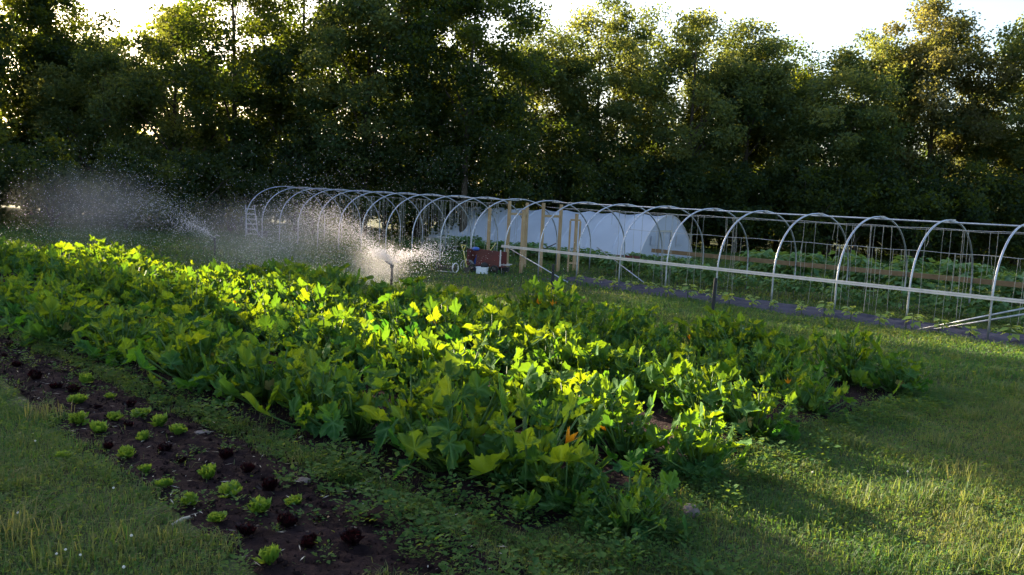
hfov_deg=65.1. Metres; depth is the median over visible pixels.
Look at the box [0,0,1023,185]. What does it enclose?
sky
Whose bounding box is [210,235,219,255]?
sprinkler
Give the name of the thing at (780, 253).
crop plant
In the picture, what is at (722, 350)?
squash plant
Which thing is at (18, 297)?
squash plant
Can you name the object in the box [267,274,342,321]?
squash plant
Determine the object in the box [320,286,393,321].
squash plant
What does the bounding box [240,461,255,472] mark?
lettuce
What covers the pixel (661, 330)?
squash plant
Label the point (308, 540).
lettuce
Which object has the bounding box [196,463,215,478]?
lettuce
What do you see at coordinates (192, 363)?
squash plant
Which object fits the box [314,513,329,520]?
lettuce
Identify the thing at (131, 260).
squash plant
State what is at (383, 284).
squash plant
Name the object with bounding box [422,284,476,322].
squash plant
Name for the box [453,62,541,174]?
wood tree
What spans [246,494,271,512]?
lettuce
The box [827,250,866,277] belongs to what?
crop plant
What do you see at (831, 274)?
crop plant
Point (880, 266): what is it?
trellis string
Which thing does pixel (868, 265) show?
trellis string
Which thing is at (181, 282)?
squash plant
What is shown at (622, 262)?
crop plant
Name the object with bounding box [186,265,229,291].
squash plant
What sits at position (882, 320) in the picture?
seedling
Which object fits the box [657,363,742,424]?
squash plant
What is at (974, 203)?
understory tree
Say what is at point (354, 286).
squash plant
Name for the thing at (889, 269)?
trellis string
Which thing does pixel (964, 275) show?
trellis string
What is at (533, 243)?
crop plant
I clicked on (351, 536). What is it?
lettuce
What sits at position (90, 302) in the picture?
squash plant
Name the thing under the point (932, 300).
crop plant
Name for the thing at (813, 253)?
trellis string
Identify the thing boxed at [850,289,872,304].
crop plant
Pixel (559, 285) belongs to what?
squash plant
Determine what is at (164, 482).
lettuce
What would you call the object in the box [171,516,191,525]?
stick
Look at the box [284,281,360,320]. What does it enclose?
squash plant
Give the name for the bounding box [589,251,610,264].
crop plant
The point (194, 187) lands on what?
bush
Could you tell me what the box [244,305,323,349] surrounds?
squash plant
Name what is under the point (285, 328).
squash plant
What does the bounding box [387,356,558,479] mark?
squash plant
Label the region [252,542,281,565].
lettuce
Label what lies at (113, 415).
lettuce
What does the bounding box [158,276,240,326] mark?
squash plant
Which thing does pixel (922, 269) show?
trellis string
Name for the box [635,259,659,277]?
crop plant
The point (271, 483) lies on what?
lettuce
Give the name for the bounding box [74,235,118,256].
squash plant
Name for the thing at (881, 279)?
crop plant
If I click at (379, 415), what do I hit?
squash plant
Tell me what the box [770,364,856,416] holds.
squash plant
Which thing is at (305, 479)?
stone
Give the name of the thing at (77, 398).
lettuce
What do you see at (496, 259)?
garden cart
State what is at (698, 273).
crop plant
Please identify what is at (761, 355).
squash plant
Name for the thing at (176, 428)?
lettuce
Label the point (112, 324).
squash plant
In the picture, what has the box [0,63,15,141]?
wood tree
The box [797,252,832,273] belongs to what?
crop plant
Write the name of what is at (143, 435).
lettuce
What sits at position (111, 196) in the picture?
bush
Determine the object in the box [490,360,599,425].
squash plant
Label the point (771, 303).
seedling
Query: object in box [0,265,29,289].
squash plant
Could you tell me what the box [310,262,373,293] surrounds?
squash plant
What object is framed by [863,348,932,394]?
squash plant
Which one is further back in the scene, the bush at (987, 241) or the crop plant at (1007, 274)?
the bush at (987, 241)
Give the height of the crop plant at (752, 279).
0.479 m
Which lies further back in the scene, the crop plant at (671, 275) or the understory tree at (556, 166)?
the understory tree at (556, 166)
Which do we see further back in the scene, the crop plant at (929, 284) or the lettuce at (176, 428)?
the crop plant at (929, 284)
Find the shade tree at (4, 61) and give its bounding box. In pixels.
[0,1,30,151]
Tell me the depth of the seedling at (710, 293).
17.67 m
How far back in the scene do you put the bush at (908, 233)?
42.17 m
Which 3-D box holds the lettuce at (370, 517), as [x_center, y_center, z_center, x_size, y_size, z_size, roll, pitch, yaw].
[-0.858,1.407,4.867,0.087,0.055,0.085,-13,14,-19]
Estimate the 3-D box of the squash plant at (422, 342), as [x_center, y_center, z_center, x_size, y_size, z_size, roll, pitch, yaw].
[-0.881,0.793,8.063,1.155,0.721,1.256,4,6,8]
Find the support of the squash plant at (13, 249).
on the squash bed soil at (664, 418)
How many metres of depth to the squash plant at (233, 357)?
7.68 m
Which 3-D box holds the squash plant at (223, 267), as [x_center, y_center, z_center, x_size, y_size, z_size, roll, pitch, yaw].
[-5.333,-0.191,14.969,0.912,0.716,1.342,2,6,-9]
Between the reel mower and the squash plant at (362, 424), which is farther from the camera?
the reel mower
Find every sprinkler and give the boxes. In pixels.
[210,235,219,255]
[385,260,397,285]
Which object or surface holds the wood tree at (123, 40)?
on the ground at (474, 535)
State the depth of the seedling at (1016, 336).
13.55 m
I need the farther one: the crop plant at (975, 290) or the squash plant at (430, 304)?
the crop plant at (975, 290)
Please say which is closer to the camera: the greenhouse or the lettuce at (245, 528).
the lettuce at (245, 528)
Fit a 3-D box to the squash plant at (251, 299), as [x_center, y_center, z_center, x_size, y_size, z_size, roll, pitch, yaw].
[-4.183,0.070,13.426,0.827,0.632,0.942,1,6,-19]
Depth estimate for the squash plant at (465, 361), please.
7.79 m
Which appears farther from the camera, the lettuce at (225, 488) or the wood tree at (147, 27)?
the wood tree at (147, 27)
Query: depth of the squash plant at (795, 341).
10.32 m
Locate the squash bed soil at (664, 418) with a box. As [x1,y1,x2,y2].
[0,255,901,531]
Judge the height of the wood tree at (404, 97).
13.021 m
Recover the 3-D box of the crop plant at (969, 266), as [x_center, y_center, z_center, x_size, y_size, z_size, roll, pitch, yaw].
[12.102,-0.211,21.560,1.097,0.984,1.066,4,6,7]
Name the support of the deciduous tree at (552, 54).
on the ground at (474, 535)
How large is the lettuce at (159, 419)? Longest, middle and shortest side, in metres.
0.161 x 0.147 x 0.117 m
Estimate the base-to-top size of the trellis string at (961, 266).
1.834 m
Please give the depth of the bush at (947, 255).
44.14 m
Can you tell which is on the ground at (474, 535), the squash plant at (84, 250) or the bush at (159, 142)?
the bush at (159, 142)
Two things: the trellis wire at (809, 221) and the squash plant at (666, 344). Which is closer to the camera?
the squash plant at (666, 344)
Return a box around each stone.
[195,429,210,433]
[297,477,310,482]
[683,503,699,518]
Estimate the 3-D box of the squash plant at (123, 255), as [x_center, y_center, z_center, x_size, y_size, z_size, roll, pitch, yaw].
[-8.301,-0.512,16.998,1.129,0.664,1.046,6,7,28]
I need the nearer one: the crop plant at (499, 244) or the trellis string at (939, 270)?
the trellis string at (939, 270)
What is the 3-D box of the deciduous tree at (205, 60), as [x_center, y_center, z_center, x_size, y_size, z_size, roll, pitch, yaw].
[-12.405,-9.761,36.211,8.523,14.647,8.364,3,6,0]
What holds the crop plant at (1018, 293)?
on the ground at (474, 535)
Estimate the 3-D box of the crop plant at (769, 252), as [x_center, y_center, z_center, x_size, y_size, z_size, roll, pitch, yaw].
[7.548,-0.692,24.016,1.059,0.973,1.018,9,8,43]
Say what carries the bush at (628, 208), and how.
on the ground at (474, 535)
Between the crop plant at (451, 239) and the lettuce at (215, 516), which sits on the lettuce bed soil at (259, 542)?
the lettuce at (215, 516)
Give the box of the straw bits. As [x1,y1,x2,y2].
[10,347,589,572]
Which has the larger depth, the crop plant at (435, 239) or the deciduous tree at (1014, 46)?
the deciduous tree at (1014, 46)
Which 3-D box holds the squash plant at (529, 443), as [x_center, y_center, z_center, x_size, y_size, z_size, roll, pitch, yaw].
[0.157,1.014,5.771,1.059,0.831,1.558,-1,7,-29]
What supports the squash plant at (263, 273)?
on the squash bed soil at (664, 418)
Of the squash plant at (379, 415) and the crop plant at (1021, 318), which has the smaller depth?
the squash plant at (379, 415)
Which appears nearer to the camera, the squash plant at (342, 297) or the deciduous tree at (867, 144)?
the squash plant at (342, 297)
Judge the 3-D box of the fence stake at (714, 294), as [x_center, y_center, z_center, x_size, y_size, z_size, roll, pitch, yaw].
[3.834,0.210,15.267,0.080,0.792,0.072,3,6,0]
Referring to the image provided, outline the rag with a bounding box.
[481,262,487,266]
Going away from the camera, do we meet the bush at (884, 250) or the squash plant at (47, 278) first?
the squash plant at (47, 278)
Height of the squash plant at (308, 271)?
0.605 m
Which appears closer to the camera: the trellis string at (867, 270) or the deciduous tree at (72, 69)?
the trellis string at (867, 270)
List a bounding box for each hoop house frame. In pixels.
[245,186,557,266]
[501,200,1023,340]
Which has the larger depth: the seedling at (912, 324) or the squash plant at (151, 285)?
the seedling at (912, 324)
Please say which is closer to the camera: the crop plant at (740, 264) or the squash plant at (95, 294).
the squash plant at (95, 294)
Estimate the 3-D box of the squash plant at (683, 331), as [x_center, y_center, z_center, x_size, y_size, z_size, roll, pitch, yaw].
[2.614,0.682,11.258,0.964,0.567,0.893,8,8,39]
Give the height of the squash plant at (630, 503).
0.453 m
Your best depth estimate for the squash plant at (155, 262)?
15.97 m
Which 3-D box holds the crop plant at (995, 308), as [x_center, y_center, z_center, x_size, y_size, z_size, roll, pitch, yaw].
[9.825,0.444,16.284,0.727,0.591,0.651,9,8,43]
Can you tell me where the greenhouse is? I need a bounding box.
[426,206,692,259]
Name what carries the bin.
on the ground at (474, 535)
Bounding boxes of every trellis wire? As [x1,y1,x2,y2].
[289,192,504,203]
[550,207,1021,232]
[571,209,1010,233]
[630,229,1021,258]
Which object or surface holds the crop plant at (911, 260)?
on the ground at (474, 535)
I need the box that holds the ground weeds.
[0,215,1023,574]
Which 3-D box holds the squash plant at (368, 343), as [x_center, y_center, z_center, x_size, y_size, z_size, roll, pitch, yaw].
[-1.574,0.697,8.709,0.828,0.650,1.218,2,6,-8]
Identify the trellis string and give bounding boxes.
[808,223,815,299]
[839,223,846,308]
[863,227,870,311]
[864,226,871,305]
[868,225,875,310]
[875,226,883,311]
[887,234,891,307]
[918,227,926,312]
[934,229,943,315]
[942,229,951,317]
[956,229,963,316]
[956,233,964,312]
[959,231,968,317]
[990,231,998,300]
[1010,258,1018,321]
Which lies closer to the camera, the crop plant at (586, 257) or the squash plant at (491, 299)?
the squash plant at (491, 299)
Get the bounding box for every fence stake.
[551,264,554,288]
[710,278,717,314]
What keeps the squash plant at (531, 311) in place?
on the squash bed soil at (664, 418)
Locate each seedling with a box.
[643,282,653,288]
[663,285,674,293]
[682,283,697,296]
[705,289,717,300]
[722,292,734,302]
[746,295,760,305]
[769,300,778,309]
[796,303,807,312]
[816,300,835,316]
[841,306,856,320]
[874,313,888,324]
[885,311,893,318]
[902,313,924,328]
[933,318,948,332]
[964,325,980,336]
[997,323,1023,341]
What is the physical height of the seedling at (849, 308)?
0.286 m
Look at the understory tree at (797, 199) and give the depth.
37.69 m
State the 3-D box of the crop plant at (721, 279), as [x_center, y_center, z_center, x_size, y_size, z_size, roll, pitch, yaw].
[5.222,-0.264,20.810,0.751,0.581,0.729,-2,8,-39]
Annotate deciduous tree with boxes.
[12,8,184,217]
[45,16,149,214]
[82,2,250,223]
[142,0,326,230]
[213,0,388,232]
[265,0,460,237]
[352,0,515,237]
[371,0,557,231]
[487,13,614,202]
[523,0,675,199]
[606,1,679,160]
[607,5,767,225]
[662,35,771,246]
[683,16,814,249]
[744,33,840,248]
[758,43,917,255]
[815,26,940,255]
[846,0,1023,258]
[936,52,1021,257]
[955,14,1023,264]
[982,54,1023,183]
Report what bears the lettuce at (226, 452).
on the lettuce bed soil at (259, 542)
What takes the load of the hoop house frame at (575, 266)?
on the ground at (474, 535)
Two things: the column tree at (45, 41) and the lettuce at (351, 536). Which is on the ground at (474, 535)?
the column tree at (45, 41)
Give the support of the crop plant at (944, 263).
on the ground at (474, 535)
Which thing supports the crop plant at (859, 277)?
on the ground at (474, 535)
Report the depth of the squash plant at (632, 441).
6.22 m
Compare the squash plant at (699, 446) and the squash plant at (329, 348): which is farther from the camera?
the squash plant at (329, 348)
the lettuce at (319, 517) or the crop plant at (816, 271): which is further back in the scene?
the crop plant at (816, 271)
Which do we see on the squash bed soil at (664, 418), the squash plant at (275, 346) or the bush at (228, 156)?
the squash plant at (275, 346)
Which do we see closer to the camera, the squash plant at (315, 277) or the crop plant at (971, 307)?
the squash plant at (315, 277)
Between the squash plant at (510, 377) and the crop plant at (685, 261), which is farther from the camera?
the crop plant at (685, 261)
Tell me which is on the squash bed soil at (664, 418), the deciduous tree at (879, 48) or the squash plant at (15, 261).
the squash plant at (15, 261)
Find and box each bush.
[0,106,92,215]
[0,130,111,226]
[69,138,179,229]
[84,134,164,219]
[124,145,249,231]
[131,130,193,216]
[160,124,283,224]
[238,135,295,223]
[264,136,344,224]
[292,174,358,229]
[334,175,390,228]
[368,170,401,228]
[375,165,481,233]
[491,181,573,210]
[592,178,661,215]
[689,201,764,248]
[689,237,714,243]
[743,203,778,248]
[781,213,864,253]
[832,223,890,252]
[864,235,900,253]
[869,177,983,257]
[934,194,986,258]
[974,208,1023,262]
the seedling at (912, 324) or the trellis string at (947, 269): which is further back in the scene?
the trellis string at (947, 269)
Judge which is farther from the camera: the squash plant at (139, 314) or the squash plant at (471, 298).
the squash plant at (471, 298)
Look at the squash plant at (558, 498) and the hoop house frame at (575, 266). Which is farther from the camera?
the hoop house frame at (575, 266)
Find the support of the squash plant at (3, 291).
on the squash bed soil at (664, 418)
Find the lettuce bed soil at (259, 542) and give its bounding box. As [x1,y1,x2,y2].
[0,336,531,574]
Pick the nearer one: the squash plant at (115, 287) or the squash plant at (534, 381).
the squash plant at (534, 381)
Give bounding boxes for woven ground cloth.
[542,276,1023,346]
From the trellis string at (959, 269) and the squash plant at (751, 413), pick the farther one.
the trellis string at (959, 269)
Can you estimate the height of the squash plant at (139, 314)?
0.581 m
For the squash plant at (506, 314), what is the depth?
10.07 m
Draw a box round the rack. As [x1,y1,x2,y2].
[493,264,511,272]
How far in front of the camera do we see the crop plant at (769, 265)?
23.34 m
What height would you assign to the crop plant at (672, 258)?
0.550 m
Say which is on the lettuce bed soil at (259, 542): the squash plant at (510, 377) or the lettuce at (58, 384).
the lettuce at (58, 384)
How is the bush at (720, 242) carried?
on the ground at (474, 535)
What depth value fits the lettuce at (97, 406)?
7.01 m
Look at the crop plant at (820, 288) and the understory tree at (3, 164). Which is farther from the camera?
the understory tree at (3, 164)
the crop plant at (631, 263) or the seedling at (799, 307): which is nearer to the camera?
the seedling at (799, 307)
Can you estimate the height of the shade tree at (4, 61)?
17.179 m
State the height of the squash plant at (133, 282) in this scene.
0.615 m
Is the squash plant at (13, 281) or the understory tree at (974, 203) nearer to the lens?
the squash plant at (13, 281)
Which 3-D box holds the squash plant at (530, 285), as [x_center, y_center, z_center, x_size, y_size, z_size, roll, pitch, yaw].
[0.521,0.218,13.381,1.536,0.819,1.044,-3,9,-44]
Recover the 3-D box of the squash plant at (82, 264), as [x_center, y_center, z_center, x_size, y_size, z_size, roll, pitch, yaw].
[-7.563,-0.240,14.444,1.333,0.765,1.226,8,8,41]
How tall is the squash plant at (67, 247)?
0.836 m
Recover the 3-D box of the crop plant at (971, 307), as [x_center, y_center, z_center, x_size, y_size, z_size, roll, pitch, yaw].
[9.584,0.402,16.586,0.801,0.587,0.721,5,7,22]
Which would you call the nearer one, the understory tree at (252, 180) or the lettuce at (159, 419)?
the lettuce at (159, 419)
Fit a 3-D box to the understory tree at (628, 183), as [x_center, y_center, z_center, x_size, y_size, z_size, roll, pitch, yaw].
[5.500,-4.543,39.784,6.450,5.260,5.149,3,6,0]
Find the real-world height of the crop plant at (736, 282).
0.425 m
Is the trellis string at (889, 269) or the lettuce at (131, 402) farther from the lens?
the trellis string at (889, 269)
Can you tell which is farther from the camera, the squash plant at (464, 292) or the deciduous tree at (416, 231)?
the deciduous tree at (416, 231)
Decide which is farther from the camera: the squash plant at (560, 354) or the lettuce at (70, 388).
the squash plant at (560, 354)
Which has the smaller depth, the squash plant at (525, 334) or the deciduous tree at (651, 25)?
the squash plant at (525, 334)
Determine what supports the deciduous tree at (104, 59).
on the ground at (474, 535)
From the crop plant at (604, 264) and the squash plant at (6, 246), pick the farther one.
the crop plant at (604, 264)
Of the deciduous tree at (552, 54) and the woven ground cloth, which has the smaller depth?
the woven ground cloth
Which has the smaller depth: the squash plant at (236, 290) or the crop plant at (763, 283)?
the squash plant at (236, 290)
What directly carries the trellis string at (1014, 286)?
hanging from the trellis wire at (831, 244)
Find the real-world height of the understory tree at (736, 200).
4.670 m
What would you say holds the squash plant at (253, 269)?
on the squash bed soil at (664, 418)
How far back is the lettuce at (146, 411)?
6.80 m
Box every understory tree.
[0,117,74,223]
[192,117,295,231]
[259,118,373,235]
[324,110,446,238]
[385,143,506,237]
[468,121,559,216]
[520,115,607,213]
[563,143,677,214]
[623,153,723,241]
[692,159,793,251]
[744,154,868,255]
[808,155,927,252]
[844,154,1002,261]
[916,158,1023,265]
[979,165,1023,268]
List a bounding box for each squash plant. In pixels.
[0,238,48,272]
[0,241,21,269]
[0,241,34,268]
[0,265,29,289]
[0,268,66,315]
[0,271,88,316]
[0,278,72,325]
[0,281,30,306]
[0,282,96,345]
[3,247,43,276]
[14,254,49,280]
[18,241,83,265]
[21,246,98,282]
[27,277,115,319]
[39,296,104,336]
[47,256,107,292]
[59,253,107,281]
[70,261,116,293]
[70,296,160,342]
[71,305,157,365]
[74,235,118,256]
[80,308,177,360]
[81,244,120,261]
[81,266,152,304]
[82,243,117,258]
[86,256,166,293]
[91,248,143,265]
[96,244,126,264]
[107,311,227,376]
[109,271,156,306]
[118,277,159,305]
[121,321,250,393]
[122,245,170,269]
[122,252,180,273]
[126,268,230,319]
[129,276,200,311]
[140,312,234,372]
[143,259,180,278]
[147,261,186,278]
[152,261,184,281]
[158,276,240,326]
[178,277,262,313]
[184,260,227,289]
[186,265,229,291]
[188,322,306,414]
[195,258,250,290]
[198,291,272,337]
[199,264,258,299]
[201,336,289,404]
[218,272,268,306]
[222,290,298,343]
[235,261,275,278]
[237,273,272,306]
[240,345,397,437]
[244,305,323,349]
[246,263,313,307]
[254,272,313,314]
[254,300,354,352]
[257,257,285,276]
[260,256,319,277]
[266,351,358,414]
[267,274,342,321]
[270,303,367,362]
[278,368,408,440]
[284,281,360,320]
[286,267,318,285]
[287,317,403,367]
[288,268,315,283]
[289,266,348,288]
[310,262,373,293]
[314,266,375,302]
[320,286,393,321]
[328,319,404,381]
[345,297,393,330]
[353,278,424,314]
[357,329,432,394]
[360,359,481,459]
[364,279,405,302]
[365,291,449,343]
[374,328,472,399]
[381,294,473,343]
[382,276,451,320]
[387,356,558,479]
[398,294,483,349]
[409,335,518,406]
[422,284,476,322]
[441,291,479,314]
[452,303,521,353]
[454,294,526,316]
[454,373,642,512]
[455,320,532,372]
[473,293,539,335]
[476,358,527,420]
[484,317,586,375]
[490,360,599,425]
[494,323,610,383]
[503,275,570,317]
[506,439,609,516]
[513,304,563,345]
[514,275,598,315]
[523,309,565,327]
[523,363,638,444]
[536,300,626,344]
[547,296,588,321]
[556,385,706,475]
[561,340,653,401]
[564,300,620,328]
[571,459,686,551]
[578,313,639,364]
[593,345,659,404]
[596,301,637,336]
[620,302,677,341]
[623,317,691,361]
[627,327,707,366]
[641,342,741,414]
[643,402,751,477]
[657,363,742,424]
[672,315,718,353]
[673,304,745,354]
[690,333,750,381]
[692,307,780,365]
[703,373,800,442]
[737,340,812,399]
[740,326,804,363]
[751,337,825,378]
[756,357,833,398]
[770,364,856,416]
[789,317,922,386]
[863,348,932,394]
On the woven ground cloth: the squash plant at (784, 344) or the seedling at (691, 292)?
the seedling at (691, 292)
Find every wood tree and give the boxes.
[0,30,31,206]
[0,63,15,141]
[85,32,156,137]
[127,0,231,151]
[220,48,295,135]
[281,37,379,224]
[371,68,454,170]
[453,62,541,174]
[916,135,977,182]
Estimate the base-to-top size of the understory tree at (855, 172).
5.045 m
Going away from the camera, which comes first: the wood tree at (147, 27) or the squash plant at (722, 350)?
the squash plant at (722, 350)
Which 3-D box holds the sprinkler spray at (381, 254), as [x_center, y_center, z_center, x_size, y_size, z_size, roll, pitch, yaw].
[-4.511,-4.196,19.428,25.437,7.693,19.531,3,6,0]
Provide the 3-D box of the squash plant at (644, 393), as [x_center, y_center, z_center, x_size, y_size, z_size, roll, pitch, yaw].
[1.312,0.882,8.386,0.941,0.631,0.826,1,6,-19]
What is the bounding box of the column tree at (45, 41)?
[0,0,94,214]
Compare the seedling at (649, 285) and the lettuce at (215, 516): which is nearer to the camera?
the lettuce at (215, 516)
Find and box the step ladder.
[245,205,257,234]
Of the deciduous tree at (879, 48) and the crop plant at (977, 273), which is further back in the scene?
the deciduous tree at (879, 48)
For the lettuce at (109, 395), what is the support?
on the lettuce bed soil at (259, 542)
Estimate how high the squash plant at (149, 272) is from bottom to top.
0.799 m
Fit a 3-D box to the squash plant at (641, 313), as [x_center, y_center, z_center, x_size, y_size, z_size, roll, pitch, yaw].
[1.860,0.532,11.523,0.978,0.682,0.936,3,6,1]
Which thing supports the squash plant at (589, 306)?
on the squash bed soil at (664, 418)
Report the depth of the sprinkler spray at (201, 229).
23.31 m
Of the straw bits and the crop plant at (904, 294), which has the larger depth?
the crop plant at (904, 294)
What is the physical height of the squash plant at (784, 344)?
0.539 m
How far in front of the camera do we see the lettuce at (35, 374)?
7.89 m
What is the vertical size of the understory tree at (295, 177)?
5.330 m
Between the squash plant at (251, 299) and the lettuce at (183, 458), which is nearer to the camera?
the lettuce at (183, 458)
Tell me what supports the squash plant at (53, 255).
on the squash bed soil at (664, 418)
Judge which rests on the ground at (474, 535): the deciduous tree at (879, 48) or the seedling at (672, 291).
the deciduous tree at (879, 48)
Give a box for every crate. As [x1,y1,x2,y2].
[257,230,267,237]
[615,255,639,271]
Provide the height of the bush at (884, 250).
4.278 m
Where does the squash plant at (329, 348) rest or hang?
on the squash bed soil at (664, 418)
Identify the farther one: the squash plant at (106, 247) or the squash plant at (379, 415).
the squash plant at (106, 247)
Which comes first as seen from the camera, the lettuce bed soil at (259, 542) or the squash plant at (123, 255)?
the lettuce bed soil at (259, 542)
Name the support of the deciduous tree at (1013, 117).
on the ground at (474, 535)
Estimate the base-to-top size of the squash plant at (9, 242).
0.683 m
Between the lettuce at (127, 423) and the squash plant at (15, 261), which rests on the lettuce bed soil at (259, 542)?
the lettuce at (127, 423)
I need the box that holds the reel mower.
[435,261,458,272]
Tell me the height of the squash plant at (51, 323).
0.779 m
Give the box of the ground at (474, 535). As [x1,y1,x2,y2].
[0,205,1023,574]
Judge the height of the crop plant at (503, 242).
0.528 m
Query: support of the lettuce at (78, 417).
on the lettuce bed soil at (259, 542)
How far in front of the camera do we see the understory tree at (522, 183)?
37.27 m
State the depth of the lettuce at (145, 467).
5.51 m
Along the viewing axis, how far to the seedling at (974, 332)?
13.98 m
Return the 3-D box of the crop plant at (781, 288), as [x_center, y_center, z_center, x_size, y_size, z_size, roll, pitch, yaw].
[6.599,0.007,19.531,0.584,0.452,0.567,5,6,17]
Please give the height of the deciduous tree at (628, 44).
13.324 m
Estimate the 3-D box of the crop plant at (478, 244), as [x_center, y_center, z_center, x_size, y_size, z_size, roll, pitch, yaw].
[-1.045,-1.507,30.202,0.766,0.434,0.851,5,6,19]
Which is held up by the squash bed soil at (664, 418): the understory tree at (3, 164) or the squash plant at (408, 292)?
the squash plant at (408, 292)
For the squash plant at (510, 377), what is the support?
on the squash bed soil at (664, 418)
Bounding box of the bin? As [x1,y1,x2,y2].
[476,266,488,273]
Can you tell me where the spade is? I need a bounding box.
[461,245,469,272]
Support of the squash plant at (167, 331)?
on the squash bed soil at (664, 418)
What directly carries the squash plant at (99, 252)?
on the squash bed soil at (664, 418)
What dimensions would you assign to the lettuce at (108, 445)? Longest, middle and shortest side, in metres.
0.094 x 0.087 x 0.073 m
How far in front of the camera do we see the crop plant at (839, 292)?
18.34 m
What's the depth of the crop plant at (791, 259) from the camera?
22.98 m
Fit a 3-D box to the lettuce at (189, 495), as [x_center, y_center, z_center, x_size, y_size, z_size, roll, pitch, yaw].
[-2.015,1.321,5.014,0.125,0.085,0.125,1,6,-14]
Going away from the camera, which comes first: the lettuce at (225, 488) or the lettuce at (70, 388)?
the lettuce at (225, 488)
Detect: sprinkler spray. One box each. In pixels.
[0,71,331,253]
[34,11,784,284]
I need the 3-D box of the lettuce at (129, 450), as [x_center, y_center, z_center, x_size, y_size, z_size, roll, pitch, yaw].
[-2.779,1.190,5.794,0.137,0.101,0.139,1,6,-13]
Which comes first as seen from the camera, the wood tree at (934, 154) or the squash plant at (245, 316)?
the squash plant at (245, 316)
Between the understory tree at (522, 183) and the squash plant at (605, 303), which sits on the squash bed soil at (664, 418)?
the squash plant at (605, 303)
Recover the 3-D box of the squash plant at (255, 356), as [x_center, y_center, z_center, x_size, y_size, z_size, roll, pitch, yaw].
[-2.376,0.726,7.471,1.179,0.791,1.036,5,6,19]
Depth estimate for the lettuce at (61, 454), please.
5.72 m
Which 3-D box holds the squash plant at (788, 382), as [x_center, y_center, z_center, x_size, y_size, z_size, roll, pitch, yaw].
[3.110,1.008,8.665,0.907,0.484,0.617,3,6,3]
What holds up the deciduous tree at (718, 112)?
on the ground at (474, 535)
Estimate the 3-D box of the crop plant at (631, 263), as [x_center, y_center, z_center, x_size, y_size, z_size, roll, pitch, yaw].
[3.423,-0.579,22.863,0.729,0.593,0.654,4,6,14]
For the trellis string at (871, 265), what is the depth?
16.70 m
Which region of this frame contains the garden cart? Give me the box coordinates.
[466,249,506,273]
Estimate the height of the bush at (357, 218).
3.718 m
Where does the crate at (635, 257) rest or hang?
on the ground at (474, 535)
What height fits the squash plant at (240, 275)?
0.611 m
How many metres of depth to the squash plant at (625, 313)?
11.76 m
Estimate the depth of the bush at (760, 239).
44.60 m
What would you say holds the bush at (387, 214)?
on the ground at (474, 535)
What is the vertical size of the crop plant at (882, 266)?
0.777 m
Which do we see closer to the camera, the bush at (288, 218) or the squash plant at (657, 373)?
the squash plant at (657, 373)
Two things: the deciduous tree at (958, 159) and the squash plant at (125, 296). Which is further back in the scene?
the deciduous tree at (958, 159)
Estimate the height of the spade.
0.805 m
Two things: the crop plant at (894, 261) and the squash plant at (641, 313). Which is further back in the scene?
the crop plant at (894, 261)
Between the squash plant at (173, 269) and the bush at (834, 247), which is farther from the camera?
the bush at (834, 247)
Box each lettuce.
[6,342,16,346]
[10,360,22,366]
[26,369,42,379]
[48,381,65,388]
[53,449,73,458]
[65,384,81,392]
[66,393,89,403]
[67,410,88,424]
[78,372,96,383]
[89,420,108,432]
[92,404,102,408]
[103,392,116,397]
[103,441,114,449]
[106,410,123,420]
[116,444,135,457]
[123,420,133,425]
[124,398,136,407]
[130,407,151,417]
[135,429,149,440]
[137,464,151,472]
[148,412,167,426]
[153,477,174,487]
[157,440,173,450]
[168,423,187,434]
[174,454,187,462]
[179,491,198,505]
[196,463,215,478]
[206,511,226,522]
[218,447,234,458]
[218,479,242,497]
[235,521,259,535]
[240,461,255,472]
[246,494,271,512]
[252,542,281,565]
[256,475,279,490]
[276,511,298,527]
[282,493,302,504]
[297,531,320,547]
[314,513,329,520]
[340,526,364,545]
[364,513,375,522]
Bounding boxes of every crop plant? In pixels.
[431,238,447,245]
[444,235,457,246]
[452,236,469,245]
[454,237,472,248]
[466,240,484,247]
[475,241,492,248]
[479,242,496,250]
[490,240,503,249]
[499,241,514,250]
[527,246,537,256]
[529,242,548,251]
[543,249,555,258]
[550,247,572,261]
[576,247,593,259]
[580,254,594,262]
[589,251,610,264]
[597,255,619,274]
[613,258,631,272]
[620,257,642,272]
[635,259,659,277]
[640,256,658,265]
[641,254,662,264]
[643,263,667,277]
[657,262,675,273]
[658,256,683,268]
[662,267,682,280]
[672,266,696,281]
[677,258,701,270]
[688,264,712,282]
[699,265,727,284]
[726,274,746,285]
[734,252,765,274]
[740,274,763,288]
[741,250,767,271]
[748,248,780,278]
[758,277,779,292]
[761,255,792,278]
[773,278,793,292]
[776,251,805,279]
[778,251,812,277]
[785,253,822,280]
[787,277,815,296]
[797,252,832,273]
[805,275,837,296]
[820,259,850,280]
[825,281,855,299]
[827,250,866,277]
[840,256,879,284]
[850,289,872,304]
[861,264,900,292]
[865,262,898,283]
[872,289,899,307]
[882,267,926,291]
[889,285,924,308]
[891,259,922,285]
[894,255,936,283]
[898,270,946,289]
[915,288,946,313]
[929,257,974,291]
[932,291,967,316]
[942,261,989,292]
[952,273,996,294]
[956,292,996,316]
[960,263,1005,292]
[975,294,1015,320]
[981,272,1023,305]
[987,270,1020,292]
[1000,276,1023,305]
[1011,306,1023,323]
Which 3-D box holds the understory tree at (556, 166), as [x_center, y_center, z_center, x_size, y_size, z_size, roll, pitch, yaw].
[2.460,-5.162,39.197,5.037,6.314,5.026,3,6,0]

